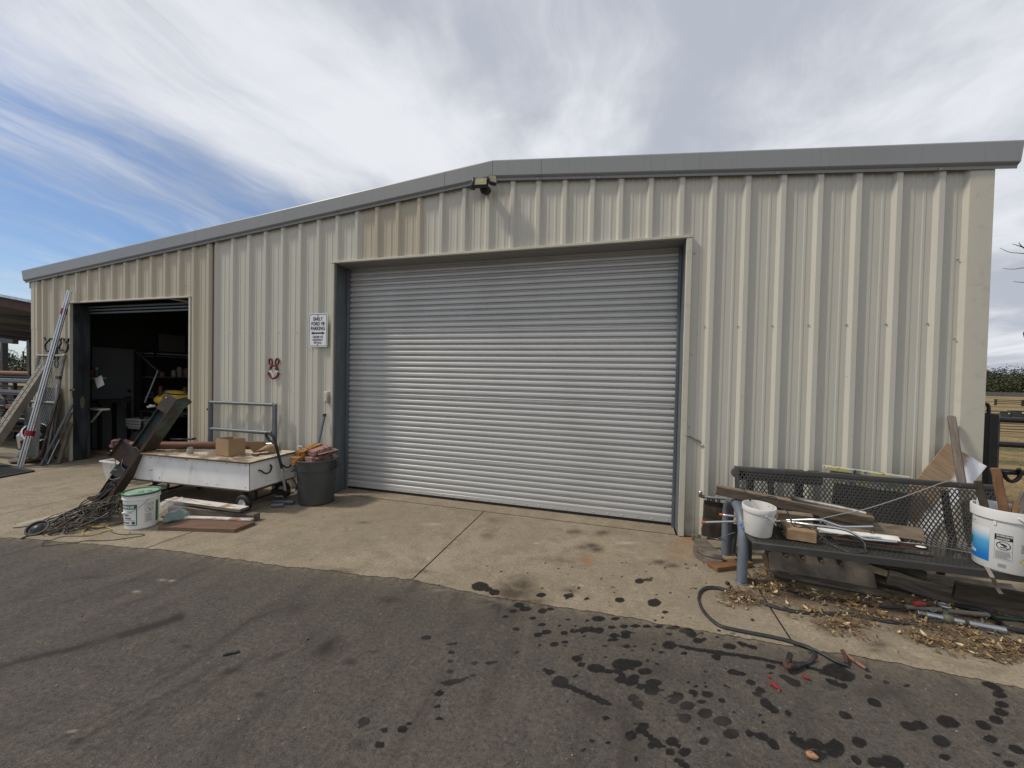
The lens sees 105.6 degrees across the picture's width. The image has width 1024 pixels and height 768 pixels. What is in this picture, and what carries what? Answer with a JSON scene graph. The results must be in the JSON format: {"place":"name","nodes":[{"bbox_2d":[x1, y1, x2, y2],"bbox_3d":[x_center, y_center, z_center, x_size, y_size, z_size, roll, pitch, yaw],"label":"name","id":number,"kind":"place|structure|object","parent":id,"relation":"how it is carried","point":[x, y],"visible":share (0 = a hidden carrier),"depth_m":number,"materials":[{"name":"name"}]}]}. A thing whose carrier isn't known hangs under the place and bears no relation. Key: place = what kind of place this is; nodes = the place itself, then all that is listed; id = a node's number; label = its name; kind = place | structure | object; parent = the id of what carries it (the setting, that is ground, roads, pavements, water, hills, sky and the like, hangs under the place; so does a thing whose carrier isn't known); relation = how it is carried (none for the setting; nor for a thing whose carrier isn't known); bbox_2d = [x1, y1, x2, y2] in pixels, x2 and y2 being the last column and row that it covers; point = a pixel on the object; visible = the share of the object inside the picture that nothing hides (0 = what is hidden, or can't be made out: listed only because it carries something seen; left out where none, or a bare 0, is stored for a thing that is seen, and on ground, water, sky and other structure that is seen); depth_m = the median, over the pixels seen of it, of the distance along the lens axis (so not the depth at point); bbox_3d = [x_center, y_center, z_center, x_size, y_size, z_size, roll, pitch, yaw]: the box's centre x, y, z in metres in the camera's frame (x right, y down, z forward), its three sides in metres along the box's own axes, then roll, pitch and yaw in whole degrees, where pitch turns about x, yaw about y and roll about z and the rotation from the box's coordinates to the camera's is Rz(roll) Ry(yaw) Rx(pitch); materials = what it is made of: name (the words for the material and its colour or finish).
{"place":"outdoors","nodes":[
{"label":"outdoors","id":0,"kind":"place"},
{"bbox_2d":[0,294,30,397],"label":"open shed","id":1,"kind":"structure","parent":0,"point":[15,320],"depth_m":12.74,"materials":[{"name":"metal"}]},
{"bbox_2d":[0,537,1023,767],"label":"asphalt yard","id":2,"kind":"structure","parent":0,"point":[585,699],"depth_m":2.06,"materials":[{"name":"grey asphalt"}]},
{"bbox_2d":[0,483,1004,764],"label":"grit","id":3,"kind":"object","parent":2,"relation":"on","point":[374,619],"visible":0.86,"depth_m":2.46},
{"bbox_2d":[840,649,868,670],"bbox_3d":[2.001,1.610,2.275,0.112,0.044,0.107,2,1,28],"label":"copper clamp","id":4,"kind":"object","parent":2,"relation":"on","point":[846,655],"visible":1,"depth_m":2.27,"materials":[{"name":"metal"}]},
{"bbox_2d":[0,387,1023,688],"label":"concrete apron","id":5,"kind":"object","parent":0,"point":[652,575],"visible":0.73,"depth_m":3.55,"materials":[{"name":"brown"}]},
{"bbox_2d":[0,463,34,477],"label":"rubber mat","id":6,"kind":"object","parent":5,"relation":"on","point":[6,470],"visible":1,"depth_m":6.03,"materials":[{"name":"grey rubber"}]},
{"bbox_2d":[0,366,51,446],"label":"slotted channel","id":7,"kind":"object","parent":6,"relation":"on","point":[16,409],"visible":0.99,"depth_m":6.55,"materials":[{"name":"beige metal"}]},
{"bbox_2d":[8,457,49,462],"bbox_3d":[-8.329,1.290,6.752,0.540,0.035,0.535,1,1,16],"label":"round plate","id":8,"kind":"object","parent":5,"relation":"on","point":[13,460],"visible":0.25,"depth_m":6.56,"materials":[{"name":"wood"}]},
{"bbox_2d":[15,423,55,459],"bbox_3d":[-8.231,0.968,6.729,0.545,0.619,0.447,2,1,34],"label":"sheet metal duct","id":9,"kind":"object","parent":8,"relation":"on","point":[20,437],"visible":0.28,"depth_m":6.58,"materials":[{"name":"metal"}]},
{"bbox_2d":[23,407,41,456],"bbox_3d":[-8.024,0.801,6.482,0.442,0.815,0.025,2,-2,16],"label":"chalked sheet","id":10,"kind":"object","parent":9,"relation":"on","point":[33,451],"visible":0.47,"depth_m":6.46,"materials":[{"name":"grey"}]},
{"bbox_2d":[40,387,61,456],"bbox_3d":[-8.069,0.654,6.734,0.604,1.187,0.009,1,-4,16],"label":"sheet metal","id":11,"kind":"object","parent":9,"relation":"on","point":[50,405],"visible":0.41,"depth_m":6.74,"materials":[{"name":"grey metal"}]},
{"bbox_2d":[28,354,66,460],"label":"chain link gate","id":12,"kind":"structure","parent":8,"relation":"on","point":[59,377],"depth_m":6.66,"materials":[{"name":"metal"}]},
{"bbox_2d":[28,393,59,459],"bbox_3d":[-7.794,0.711,6.521,0.314,1.097,0.327,1,1,16],"label":"pry bar","id":13,"kind":"object","parent":12,"relation":"attached to","point":[40,455],"visible":1,"depth_m":6.47,"materials":[{"name":"metal"}]},
{"bbox_2d":[0,452,67,462],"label":"ledge timber","id":14,"kind":"object","parent":5,"relation":"on","point":[5,455],"visible":0.48,"depth_m":6.84,"materials":[{"name":"grey wood"}]},
{"bbox_2d":[24,520,49,535],"bbox_3d":[-4.658,1.414,3.812,0.156,0.114,0.149,1,1,16],"label":"black pulley","id":15,"kind":"object","parent":5,"relation":"on","point":[40,527],"visible":1,"depth_m":3.81,"materials":[{"name":"metal"}]},
{"bbox_2d":[17,290,72,467],"bbox_3d":[-7.746,-0.128,6.449,0.136,2.959,0.608,2,1,41],"label":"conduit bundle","id":16,"kind":"object","parent":5,"relation":"on","point":[29,432],"visible":0.96,"depth_m":6.42,"materials":[{"name":"metal"}]},
{"bbox_2d":[40,403,73,464],"bbox_3d":[-7.676,0.838,6.561,0.036,1.017,0.383,2,1,41],"label":"leaning pole","id":17,"kind":"object","parent":5,"relation":"on","point":[56,435],"visible":1,"depth_m":6.55,"materials":[{"name":"grey metal"}]},
{"bbox_2d":[56,422,73,463],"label":"leaning board","id":18,"kind":"object","parent":5,"relation":"on","point":[64,442],"visible":1,"depth_m":6.64,"materials":[{"name":"grey wood"}]},
{"bbox_2d":[13,478,144,545],"bbox_3d":[-4.506,1.325,4.015,1.688,0.555,0.801,2,1,38],"label":"wire tangle","id":19,"kind":"object","parent":5,"relation":"on","point":[94,511],"visible":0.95,"depth_m":4.06,"materials":[{"name":"brown"}]},
{"bbox_2d":[90,399,132,449],"bbox_3d":[-8.122,0.818,7.799,0.500,1.005,0.550,1,1,16],"label":"workbench","id":20,"kind":"object","parent":5,"relation":"on","point":[99,402],"visible":0.49,"depth_m":7.86,"materials":[{"name":"black paint"}]},
{"bbox_2d":[99,459,135,481],"bbox_3d":[-5.653,1.255,5.700,0.430,0.311,0.404,1,1,16],"label":"plastic tub","id":21,"kind":"object","parent":5,"relation":"on","point":[107,463],"visible":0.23,"depth_m":5.56,"materials":[{"name":"grey plastic"}]},
{"bbox_2d":[87,393,191,504],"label":"steel beam","id":22,"kind":"structure","parent":5,"relation":"on","point":[156,428],"depth_m":4.84,"materials":[{"name":"black metal"}]},
{"bbox_2d":[121,486,161,529],"bbox_3d":[-3.862,1.291,4.054,0.314,0.370,0.314,1,1,16],"label":"green lidded bucket","id":23,"kind":"object","parent":5,"relation":"on","point":[141,507],"visible":1,"depth_m":3.96,"materials":[{"name":"white plastic"}]},
{"bbox_2d":[129,430,170,441],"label":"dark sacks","id":24,"kind":"object","parent":5,"relation":"on","point":[133,436],"visible":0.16,"depth_m":7.54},
{"bbox_2d":[125,417,150,429],"bbox_3d":[-7.328,0.777,7.728,0.420,0.202,0.360,1,1,16],"label":"storage tub","id":25,"kind":"object","parent":24,"relation":"on","point":[133,423],"visible":0.63,"depth_m":7.58,"materials":[{"name":"grey plastic"}]},
{"bbox_2d":[138,409,187,440],"bbox_3d":[-6.452,0.940,7.583,1.500,0.838,0.550,1,1,16],"label":"stand","id":26,"kind":"object","parent":5,"relation":"on","point":[184,412],"visible":0.16,"depth_m":7.52,"materials":[{"name":"black paint"}]},
{"bbox_2d":[154,390,187,408],"bbox_3d":[-6.382,0.310,7.468,1.186,0.380,0.437,1,1,16],"label":"yellow tarp","id":27,"kind":"object","parent":26,"relation":"on","point":[176,394],"visible":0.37,"depth_m":7.40,"materials":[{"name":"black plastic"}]},
{"bbox_2d":[141,352,187,417],"bbox_3d":[-7.812,0.303,9.056,0.420,2.000,1.155,1,1,16],"label":"storage rack","id":28,"kind":"object","parent":5,"relation":"on","point":[154,356],"visible":0.29,"depth_m":8.54,"materials":[{"name":"grey metal"}]},
{"bbox_2d":[162,509,190,522],"bbox_3d":[-3.634,1.405,4.154,0.252,0.083,0.224,1,1,16],"label":"towel","id":29,"kind":"object","parent":5,"relation":"on","point":[177,515],"visible":1,"depth_m":4.15,"materials":[{"name":"teal fabric"}]},
{"bbox_2d":[110,432,294,510],"bbox_3d":[-3.890,1.013,4.993,2.266,0.895,0.712,1,1,13],"label":"flat cart","id":30,"kind":"object","parent":5,"relation":"on","point":[246,473],"visible":0.73,"depth_m":4.70,"materials":[{"name":"white paint"}]},
{"bbox_2d":[129,441,273,448],"bbox_3d":[-4.067,0.808,5.137,1.754,0.100,0.100,1,1,-7],"label":"rusty pipe","id":31,"kind":"object","parent":30,"relation":"on","point":[185,445],"visible":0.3,"depth_m":5.08,"materials":[{"name":"metal"}]},
{"bbox_2d":[216,436,244,456],"bbox_3d":[-3.470,0.768,4.791,0.277,0.205,0.181,2,1,23],"label":"cardboard box","id":32,"kind":"object","parent":30,"relation":"on","point":[230,446],"visible":1,"depth_m":4.73,"materials":[{"name":"brown cardboard"}]},
{"bbox_2d":[245,442,281,452],"bbox_3d":[-3.138,0.791,4.912,0.269,0.147,0.290,1,1,16],"label":"cardboard sheet","id":33,"kind":"object","parent":30,"relation":"on","point":[255,447],"visible":0.92,"depth_m":4.89,"materials":[{"name":"brown cardboard"}]},
{"bbox_2d":[158,519,254,532],"bbox_3d":[-3.161,1.474,4.064,0.838,0.038,0.318,1,1,5],"label":"plywood board","id":34,"kind":"object","parent":5,"relation":"on","point":[199,525],"visible":0.85,"depth_m":3.99,"materials":[{"name":"wood"}]},
{"bbox_2d":[161,515,253,520],"bbox_3d":[-3.275,1.438,4.177,1.004,0.021,0.054,1,1,3],"label":"lath","id":35,"kind":"object","parent":34,"relation":"on","point":[218,518],"visible":0.88,"depth_m":4.16,"materials":[{"name":"white wood"}]},
{"bbox_2d":[168,504,259,520],"bbox_3d":[-3.358,1.443,4.369,1.155,0.079,0.088,1,1,11],"label":"timber","id":36,"kind":"object","parent":5,"relation":"on","point":[198,511],"visible":0.63,"depth_m":4.32,"materials":[{"name":"grey wood"}]},
{"bbox_2d":[165,497,248,511],"bbox_3d":[-3.477,1.366,4.414,1.119,0.034,0.116,1,2,15],"label":"white plank","id":37,"kind":"object","parent":36,"relation":"on","point":[208,504],"visible":1,"depth_m":4.38,"materials":[{"name":"grey wood"}]},
{"bbox_2d":[206,401,276,488],"bbox_3d":[-3.921,0.851,5.605,1.296,1.194,0.052,1,1,16],"label":"tube frame","id":38,"kind":"object","parent":5,"relation":"on","point":[274,420],"visible":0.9,"depth_m":5.56,"materials":[{"name":"grey metal"}]},
{"bbox_2d":[289,454,342,505],"bbox_3d":[-2.444,1.210,4.913,0.586,0.555,0.522,1,1,16],"label":"grey bin","id":39,"kind":"object","parent":5,"relation":"on","point":[315,483],"visible":0.91,"depth_m":4.74,"materials":[{"name":"plastic"}]},
{"bbox_2d":[290,455,307,464],"bbox_3d":[-2.593,0.926,4.867,0.136,0.120,0.313,2,1,21],"label":"insulation block","id":40,"kind":"object","parent":39,"relation":"on","point":[293,459],"depth_m":4.74,"materials":[{"name":"orange"}]},
{"bbox_2d":[295,443,321,455],"bbox_3d":[-2.569,0.828,4.922,0.131,0.116,0.316,2,1,19],"label":"insulation block","id":41,"kind":"object","parent":40,"relation":"on","point":[302,451],"depth_m":4.85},
{"bbox_2d":[304,452,330,461],"bbox_3d":[-2.425,0.919,4.863,0.135,0.093,0.288,2,1,24],"label":"insulation block","id":42,"kind":"object","parent":39,"relation":"on","point":[309,458],"depth_m":4.78,"materials":[{"name":"pink"}]},
{"bbox_2d":[307,445,331,455],"bbox_3d":[-2.415,0.838,4.887,0.130,0.097,0.260,2,1,25],"label":"insulation block","id":43,"kind":"object","parent":42,"relation":"on","point":[315,451],"depth_m":4.84,"materials":[{"name":"pink"}]},
{"bbox_2d":[693,547,722,562],"bbox_3d":[1.781,1.573,3.600,0.175,0.065,0.360,1,1,4],"label":"half round slab","id":44,"kind":"object","parent":5,"relation":"on","point":[701,557],"depth_m":3.50,"materials":[{"name":"grey concrete"}]},
{"bbox_2d":[693,538,721,559],"bbox_3d":[1.780,1.518,3.599,0.166,0.059,0.350,1,1,4],"label":"half round slab","id":45,"kind":"object","parent":44,"relation":"on","point":[704,547],"depth_m":3.53,"materials":[{"name":"grey concrete"}]},
{"bbox_2d":[701,500,733,538],"bbox_3d":[1.993,1.320,3.763,0.279,0.340,0.030,7,-6,13],"label":"weathered board","id":46,"kind":"object","parent":45,"relation":"on","point":[712,511],"visible":0.59,"depth_m":3.76,"materials":[{"name":"brown wood"}]},
{"bbox_2d":[707,558,752,571],"bbox_3d":[1.923,1.589,3.423,0.390,0.043,0.124,1,1,-16],"label":"wood offcut","id":47,"kind":"object","parent":5,"relation":"on","point":[727,564],"visible":0.73,"depth_m":3.38,"materials":[{"name":"brown wood"}]},
{"bbox_2d":[729,523,737,553],"bbox_3d":[1.984,1.384,3.481,0.058,0.258,0.112,2,1,41],"label":"black bar","id":48,"kind":"object","parent":47,"relation":"on","point":[733,542],"visible":0.98,"depth_m":3.47,"materials":[{"name":"paint"}]},
{"bbox_2d":[721,497,748,585],"bbox_3d":[1.943,1.303,3.404,0.100,0.616,0.622,1,1,16],"label":"pipe hoop","id":49,"kind":"object","parent":5,"relation":"on","point":[729,504],"visible":0.83,"depth_m":3.18,"materials":[{"name":"grey metal"}]},
{"bbox_2d":[731,468,822,561],"bbox_3d":[2.341,1.184,3.475,0.682,0.866,0.110,1,1,16],"label":"dark metal frame","id":50,"kind":"object","parent":5,"relation":"on","point":[750,543],"visible":0.23,"depth_m":3.44,"materials":[{"name":"black metal"}]},
{"bbox_2d":[768,551,876,587],"bbox_3d":[2.581,1.504,3.271,0.714,0.278,0.200,2,1,23],"label":"taupe panel","id":51,"kind":"object","parent":5,"relation":"on","point":[856,573],"visible":0.71,"depth_m":3.22,"materials":[{"name":"plastic"}]},
{"bbox_2d":[768,569,888,597],"bbox_3d":[2.531,1.608,3.150,0.774,0.023,0.103,2,1,23],"label":"thin board","id":52,"kind":"object","parent":5,"relation":"on","point":[839,585],"visible":0.94,"depth_m":3.12,"materials":[{"name":"brown wood"}]},
{"bbox_2d":[763,586,905,608],"bbox_3d":[2.450,1.614,2.925,0.967,0.025,0.060,1,1,16],"label":"thin black hose","id":53,"kind":"object","parent":5,"relation":"on","point":[880,606],"visible":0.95,"depth_m":2.92,"materials":[{"name":"black rubber"}]},
{"bbox_2d":[697,586,1023,670],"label":"black rubber hose","id":54,"kind":"object","parent":5,"relation":"on","point":[788,665],"visible":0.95,"depth_m":2.58,"materials":[{"name":"black rubber"}]},
{"bbox_2d":[712,563,1023,667],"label":"leaf litter","id":55,"kind":"object","parent":5,"relation":"on","point":[899,617],"visible":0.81,"depth_m":2.65,"materials":[{"name":"brown plant"}]},
{"bbox_2d":[822,465,914,550],"bbox_3d":[3.071,1.098,3.374,0.632,0.736,0.075,1,1,16],"label":"mottled board","id":56,"kind":"object","parent":5,"relation":"on","point":[837,469],"visible":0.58,"depth_m":3.35,"materials":[{"name":"yellow paint"}]},
{"bbox_2d":[734,466,1023,582],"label":"park bench","id":57,"kind":"object","parent":5,"relation":"on","point":[944,562],"visible":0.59,"depth_m":3.01,"materials":[{"name":"grey metal"}]},
{"bbox_2d":[738,486,777,537],"bbox_3d":[1.952,1.030,3.098,0.281,0.335,0.236,2,1,34],"label":"white bucket","id":58,"kind":"object","parent":57,"relation":"on","point":[758,517],"visible":1,"depth_m":3.03,"materials":[{"name":"plastic"}]},
{"bbox_2d":[775,510,813,522],"bbox_3d":[2.295,1.086,3.164,0.248,0.088,0.050,3,18,16],"label":"short plank","id":59,"kind":"object","parent":57,"relation":"on","point":[781,515],"visible":0.68,"depth_m":3.15,"materials":[{"name":"brown wood"}]},
{"bbox_2d":[715,484,874,524],"bbox_3d":[2.295,0.996,3.215,1.102,0.092,0.045,8,23,20],"label":"long plank","id":60,"kind":"object","parent":57,"relation":"on","point":[797,506],"visible":0.9,"depth_m":3.18,"materials":[{"name":"brown wood"}]},
{"bbox_2d":[790,496,872,515],"bbox_3d":[2.564,0.988,3.133,0.552,0.120,0.045,1,1,16],"label":"flexible conduit","id":61,"kind":"object","parent":60,"relation":"on","point":[803,500],"visible":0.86,"depth_m":3.13,"materials":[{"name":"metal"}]},
{"bbox_2d":[719,513,874,533],"bbox_3d":[2.255,1.104,3.134,1.029,0.124,0.084,2,1,29],"label":"bent conduit","id":62,"kind":"object","parent":57,"relation":"attached to","point":[823,520],"visible":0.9,"depth_m":3.00,"materials":[{"name":"white"}]},
{"bbox_2d":[701,520,896,542],"bbox_3d":[2.230,1.158,3.120,1.275,0.158,0.091,2,1,29],"label":"bent conduit","id":63,"kind":"object","parent":57,"relation":"attached to","point":[830,527],"visible":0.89,"depth_m":2.98,"materials":[{"name":"white plastic"}]},
{"bbox_2d":[783,524,816,542],"bbox_3d":[2.228,1.158,3.010,0.190,0.086,0.115,2,1,24],"label":"wood block","id":64,"kind":"object","parent":57,"relation":"on","point":[791,532],"depth_m":2.97,"materials":[{"name":"beige wood"}]},
{"bbox_2d":[781,507,865,553],"bbox_3d":[2.337,1.105,2.935,0.516,0.205,0.164,2,1,34],"label":"loose cord","id":65,"kind":"object","parent":57,"relation":"on","point":[828,541],"visible":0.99,"depth_m":2.91,"materials":[{"name":"plastic"}]},
{"bbox_2d":[817,527,900,541],"bbox_3d":[2.653,1.154,2.985,0.505,0.010,0.048,0,31,21],"label":"white strip","id":66,"kind":"object","parent":57,"relation":"on","point":[863,534],"visible":0.73,"depth_m":2.97,"materials":[{"name":"plastic"}]},
{"bbox_2d":[825,518,925,542],"bbox_3d":[2.833,1.131,3.051,0.608,0.104,0.031,3,-29,20],"label":"wide board","id":67,"kind":"object","parent":57,"relation":"on","point":[908,533],"visible":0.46,"depth_m":3.00,"materials":[{"name":"brown wood"}]},
{"bbox_2d":[832,533,930,551],"bbox_3d":[2.696,1.160,2.848,0.571,0.038,0.032,2,1,18],"label":"rusty angle","id":68,"kind":"object","parent":57,"relation":"on","point":[897,544],"visible":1,"depth_m":2.84,"materials":[{"name":"metal"}]},
{"bbox_2d":[820,480,960,518],"bbox_3d":[2.937,0.908,3.005,1.033,0.351,0.062,1,1,4],"label":"stiff wire","id":69,"kind":"object","parent":57,"relation":"on","point":[892,500],"visible":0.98,"depth_m":2.99,"materials":[{"name":"grey metal"}]},
{"bbox_2d":[907,443,986,533],"bbox_3d":[3.653,0.891,3.329,0.302,0.776,0.016,41,-3,22],"label":"plywood sheet","id":70,"kind":"object","parent":57,"relation":"on","point":[940,466],"visible":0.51,"depth_m":3.33,"materials":[{"name":"brown wood"}]},
{"bbox_2d":[947,415,971,546],"bbox_3d":[3.664,0.754,3.171,0.056,1.139,0.041,6,-30,31],"label":"wooden post","id":71,"kind":"object","parent":57,"relation":"on","point":[956,452],"visible":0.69,"depth_m":3.23,"materials":[{"name":"brown wood"}]},
{"bbox_2d":[970,500,1023,575],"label":"blue label bucket","id":72,"kind":"object","parent":57,"relation":"on","point":[997,540],"visible":0.97,"depth_m":2.54,"materials":[{"name":"white plastic"}]},
{"bbox_2d":[973,481,988,507],"bbox_3d":[3.229,0.796,2.667,0.044,0.260,0.027,-9,-13,32],"label":"tool handle","id":73,"kind":"object","parent":72,"relation":"in","point":[981,494],"visible":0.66,"depth_m":2.67,"materials":[{"name":"brown wood"}]},
{"bbox_2d":[990,468,1009,511],"bbox_3d":[3.330,0.770,2.646,0.051,0.393,0.028,-9,-6,32],"label":"tool handle","id":74,"kind":"object","parent":72,"relation":"in","point":[999,490],"visible":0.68,"depth_m":2.64,"materials":[{"name":"brown wood"}]},
{"bbox_2d":[886,570,994,612],"bbox_3d":[3.214,1.572,2.940,0.545,0.111,0.069,9,21,36],"label":"grey timber","id":75,"kind":"object","parent":5,"relation":"on","point":[939,592],"visible":0.73,"depth_m":2.95,"materials":[{"name":"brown wood"}]},
{"bbox_2d":[868,563,926,580],"bbox_3d":[3.079,1.479,3.148,0.108,0.038,0.383,-22,15,-36],"label":"scrap board","id":76,"kind":"object","parent":75,"relation":"on","point":[918,574],"visible":0.41,"depth_m":3.06,"materials":[{"name":"brown wood"}]},
{"bbox_2d":[874,573,947,603],"bbox_3d":[3.106,1.603,3.067,0.452,0.040,0.096,5,24,35],"label":"scrap board","id":77,"kind":"object","parent":75,"relation":"on","point":[880,580],"visible":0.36,"depth_m":3.10,"materials":[{"name":"brown wood"}]},
{"bbox_2d":[926,573,1017,590],"bbox_3d":[3.505,1.550,2.998,0.579,0.037,0.127,2,23,18],"label":"scrap board","id":78,"kind":"object","parent":77,"relation":"on","point":[945,580],"visible":0.36,"depth_m":3.02,"materials":[{"name":"brown wood"}]},
{"bbox_2d":[951,581,1023,610],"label":"dark board","id":79,"kind":"object","parent":75,"relation":"on","point":[986,595],"visible":0.97,"depth_m":2.73,"materials":[{"name":"brown wood"}]},
{"bbox_2d":[904,605,990,617],"bbox_3d":[3.094,1.616,2.768,0.509,0.032,0.032,1,1,9],"label":"grey pipe","id":80,"kind":"object","parent":5,"relation":"on","point":[962,612],"visible":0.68,"depth_m":2.75,"materials":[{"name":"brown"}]},
{"bbox_2d":[915,602,1006,633],"bbox_3d":[3.061,1.593,2.658,0.437,0.125,0.077,2,1,29],"label":"valve pipe","id":81,"kind":"object","parent":5,"relation":"on","point":[946,616],"visible":0.98,"depth_m":2.65,"materials":[{"name":"metal"}]},
{"bbox_2d":[954,603,1023,633],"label":"black hose","id":82,"kind":"object","parent":5,"relation":"on","point":[999,622],"visible":0.9,"depth_m":2.71,"materials":[{"name":"rubber"}]},
{"bbox_2d":[0,368,1023,540],"bbox_3d":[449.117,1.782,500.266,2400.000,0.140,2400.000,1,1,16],"label":"field","id":83,"kind":"structure","parent":0,"point":[1012,494],"depth_m":10.82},
{"bbox_2d":[982,402,999,500],"bbox_3d":[4.372,0.963,3.604,0.087,1.588,0.160,1,1,16],"label":"gate post","id":84,"kind":"object","parent":83,"relation":"on","point":[991,440],"visible":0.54,"depth_m":3.53,"materials":[{"name":"black metal"}]},
{"bbox_2d":[997,417,1023,475],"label":"field gate","id":85,"kind":"structure","parent":84,"relation":"attached to","point":[1011,444],"depth_m":3.53,"materials":[{"name":"black metal"}]},
{"bbox_2d":[1001,468,1022,482],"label":"horseshoe","id":86,"kind":"object","parent":85,"relation":"hanging from","point":[1019,476],"visible":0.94,"depth_m":3.51,"materials":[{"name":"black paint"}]},
{"bbox_2d":[986,379,1001,391],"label":"round bush","id":87,"kind":"object","parent":83,"relation":"on","point":[989,385],"visible":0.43,"depth_m":78.54,"materials":[{"name":"green plant"}]},
{"bbox_2d":[985,391,1023,396],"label":"wire fence","id":88,"kind":"object","parent":83,"relation":"on","point":[1010,394],"visible":0.08,"depth_m":73.20,"materials":[{"name":"grey metal"}]},
{"bbox_2d":[986,372,1023,392],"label":"round bush","id":89,"kind":"object","parent":83,"relation":"on","point":[1008,385],"visible":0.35,"depth_m":77.89,"materials":[{"name":"green plant"}]},
{"bbox_2d":[986,364,1023,392],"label":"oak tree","id":90,"kind":"object","parent":83,"relation":"on","point":[1006,373],"visible":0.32,"depth_m":85.01,"materials":[{"name":"green plant"}]},
{"bbox_2d":[0,0,1023,376],"label":"sky","id":91,"kind":"structure","parent":0,"point":[123,123],"materials":[{"name":"white"}]},
{"bbox_2d":[22,140,1023,559],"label":"metal building","id":92,"kind":"structure","parent":0,"point":[798,308],"depth_m":4.52,"materials":[{"name":"metal"}]},
{"bbox_2d":[44,337,69,367],"bbox_3d":[-7.967,-0.551,6.796,0.673,0.548,0.026,1,1,16],"label":"bull wall art","id":93,"kind":"object","parent":92,"relation":"attached to","point":[59,346],"visible":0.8,"depth_m":6.78,"materials":[{"name":"black paint"}]},
{"bbox_2d":[91,347,133,448],"bbox_3d":[-8.294,0.276,8.104,0.089,2.050,0.690,1,1,16],"label":"shop door","id":94,"kind":"structure","parent":92,"relation":"in","point":[116,365],"depth_m":8.07,"materials":[{"name":"grey paint"}]},
{"bbox_2d":[159,334,184,352],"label":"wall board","id":95,"kind":"object","parent":92,"relation":"attached to","point":[171,343],"depth_m":9.12,"materials":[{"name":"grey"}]},
{"bbox_2d":[268,358,279,379],"bbox_3d":[-3.369,-0.217,5.490,0.203,0.311,0.032,1,1,16],"label":"fox wall art","id":96,"kind":"object","parent":92,"relation":"attached to","point":[275,365],"visible":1,"depth_m":5.48,"materials":[{"name":"red paint"}]},
{"bbox_2d":[308,313,327,346],"bbox_3d":[-2.633,-0.732,5.301,0.312,0.457,0.051,1,1,16],"label":"parking sign","id":97,"kind":"object","parent":92,"relation":"attached to","point":[317,329],"visible":1,"depth_m":5.28,"materials":[{"name":"white"}]},
{"bbox_2d":[471,175,496,194],"bbox_3d":[-0.317,-2.300,4.524,0.327,0.173,0.239,1,1,16],"label":"security light","id":98,"kind":"object","parent":92,"relation":"attached to","point":[482,185],"visible":1,"depth_m":4.43,"materials":[{"name":"black paint"}]},
{"bbox_2d":[344,240,681,527],"bbox_3d":[-0.244,-0.076,4.896,4.331,3.225,0.072,1,1,16],"label":"roll up door","id":99,"kind":"structure","parent":92,"relation":"in","point":[396,367],"depth_m":4.81,"materials":[{"name":"metal"}]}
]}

